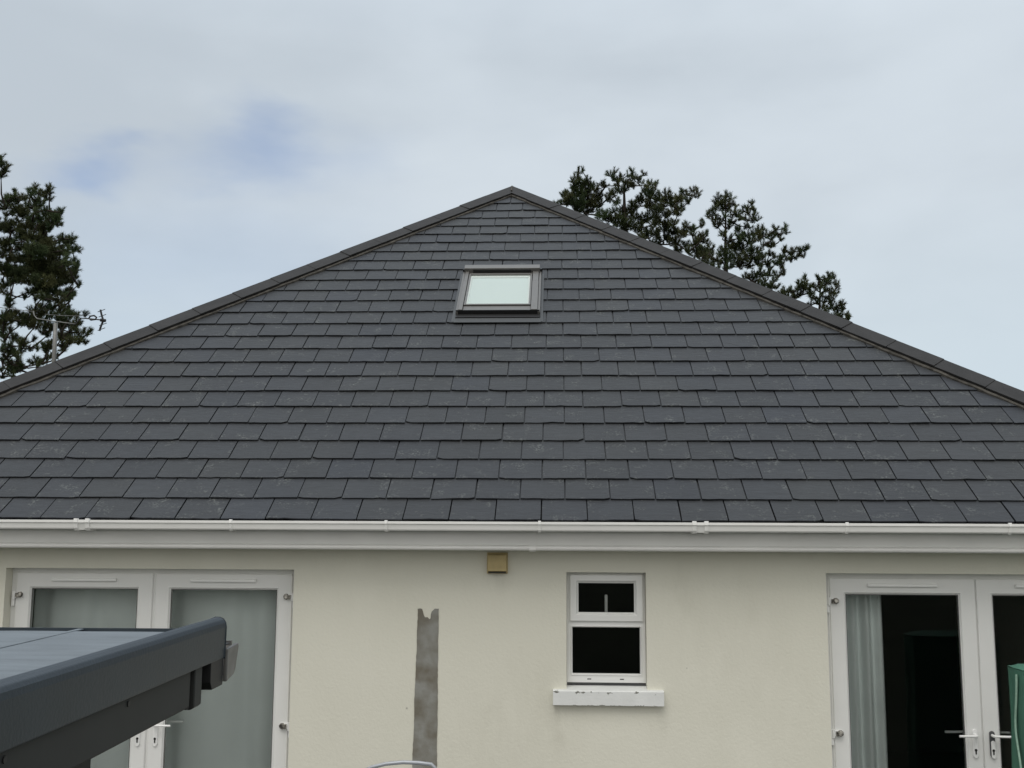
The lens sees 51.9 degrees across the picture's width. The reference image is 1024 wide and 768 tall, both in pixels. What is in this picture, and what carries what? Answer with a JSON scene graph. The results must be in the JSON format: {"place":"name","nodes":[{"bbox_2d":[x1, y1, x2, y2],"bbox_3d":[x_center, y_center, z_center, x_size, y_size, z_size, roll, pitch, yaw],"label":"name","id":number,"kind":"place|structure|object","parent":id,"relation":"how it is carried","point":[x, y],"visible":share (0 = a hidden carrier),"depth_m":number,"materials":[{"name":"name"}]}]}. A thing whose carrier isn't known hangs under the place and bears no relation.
{"place":"outdoors","nodes":[
{"label":"outdoors","id":0,"kind":"place"},
{"bbox_2d":[0,616,238,767],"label":"shed","id":1,"kind":"structure","parent":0,"point":[76,697],"depth_m":2.03,"materials":[{"name":"black plastic"}]},
{"bbox_2d":[367,760,435,767],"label":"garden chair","id":2,"kind":"object","parent":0,"point":[409,762],"visible":1,"depth_m":6.29,"materials":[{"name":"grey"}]},
{"bbox_2d":[0,0,1023,390],"label":"sky","id":3,"kind":"structure","parent":0,"point":[196,153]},
{"label":"ground","id":4,"kind":"structure","parent":0,"visible":0},
{"bbox_2d":[0,153,94,379],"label":"pine tree","id":5,"kind":"object","parent":4,"relation":"on","point":[42,267],"visible":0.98,"depth_m":23.46,"materials":[{"name":"green plant"}]},
{"bbox_2d":[0,186,1023,767],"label":"bungalow","id":6,"kind":"object","parent":4,"relation":"on","point":[510,476],"visible":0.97,"depth_m":7.24,"materials":[{"name":"black"}]},
{"bbox_2d":[0,307,105,361],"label":"tv aerial","id":7,"kind":"object","parent":6,"relation":"attached to","point":[55,332],"visible":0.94,"depth_m":12.91,"materials":[{"name":"grey metal"}]},
{"bbox_2d":[33,589,136,767],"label":"curtain","id":8,"kind":"object","parent":6,"relation":"hanging from","point":[84,608],"visible":0.14,"depth_m":7.49,"materials":[{"name":"fabric"}]},
{"bbox_2d":[9,568,293,767],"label":"patio door","id":9,"kind":"structure","parent":6,"relation":"in","point":[154,587],"depth_m":7.19,"materials":[{"name":"plastic"}]},
{"bbox_2d":[165,590,275,767],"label":"curtain","id":10,"kind":"object","parent":6,"relation":"hanging from","point":[227,723],"visible":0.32,"depth_m":7.36,"materials":[{"name":"fabric"}]},
{"bbox_2d":[451,264,543,322],"bbox_3d":[-0.115,-0.858,9.935,0.824,0.746,0.926,0,-8,3],"label":"roof window","id":11,"kind":"structure","parent":6,"relation":"in","point":[485,293],"depth_m":9.88,"materials":[{"name":"black plastic"}]},
{"bbox_2d":[553,572,663,705],"bbox_3d":[0.634,1.685,7.002,0.722,0.851,0.186,0,-8,3],"label":"window","id":12,"kind":"structure","parent":6,"relation":"in","point":[589,689],"depth_m":7.00,"materials":[{"name":"plastic"}]},
{"bbox_2d":[846,595,887,767],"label":"curtain","id":13,"kind":"object","parent":6,"relation":"hanging from","point":[867,687],"visible":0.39,"depth_m":7.18,"materials":[{"name":"fabric"}]},
{"bbox_2d":[826,573,1023,767],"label":"patio door","id":14,"kind":"structure","parent":6,"relation":"in","point":[974,593],"depth_m":6.94,"materials":[{"name":"plastic"}]},
{"bbox_2d":[552,165,715,263],"bbox_3d":[3.461,-0.095,29.049,4.819,12.832,2.112,0,-8,3],"label":"pine tree","id":15,"kind":"object","parent":4,"relation":"on","point":[581,191],"visible":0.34,"depth_m":29.41,"materials":[{"name":"green plant"}]},
{"bbox_2d":[704,189,811,290],"bbox_3d":[5.845,0.434,25.810,3.187,10.934,1.144,0,-8,3],"label":"pine tree","id":16,"kind":"object","parent":4,"relation":"on","point":[734,246],"visible":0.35,"depth_m":26.25,"materials":[{"name":"green plant"}]},
{"bbox_2d":[776,270,853,319],"bbox_3d":[7.251,1.487,24.580,2.520,8.530,0.930,0,-8,3],"label":"pine tree","id":17,"kind":"object","parent":4,"relation":"on","point":[802,287],"visible":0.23,"depth_m":24.97,"materials":[{"name":"green plant"}]},
{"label":"patio","id":18,"kind":"structure","parent":0,"visible":0},
{"bbox_2d":[1007,664,1023,767],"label":"garden cover","id":19,"kind":"object","parent":18,"relation":"on","point":[1016,680],"visible":1,"depth_m":5.97,"materials":[{"name":"green fabric"}]}
]}

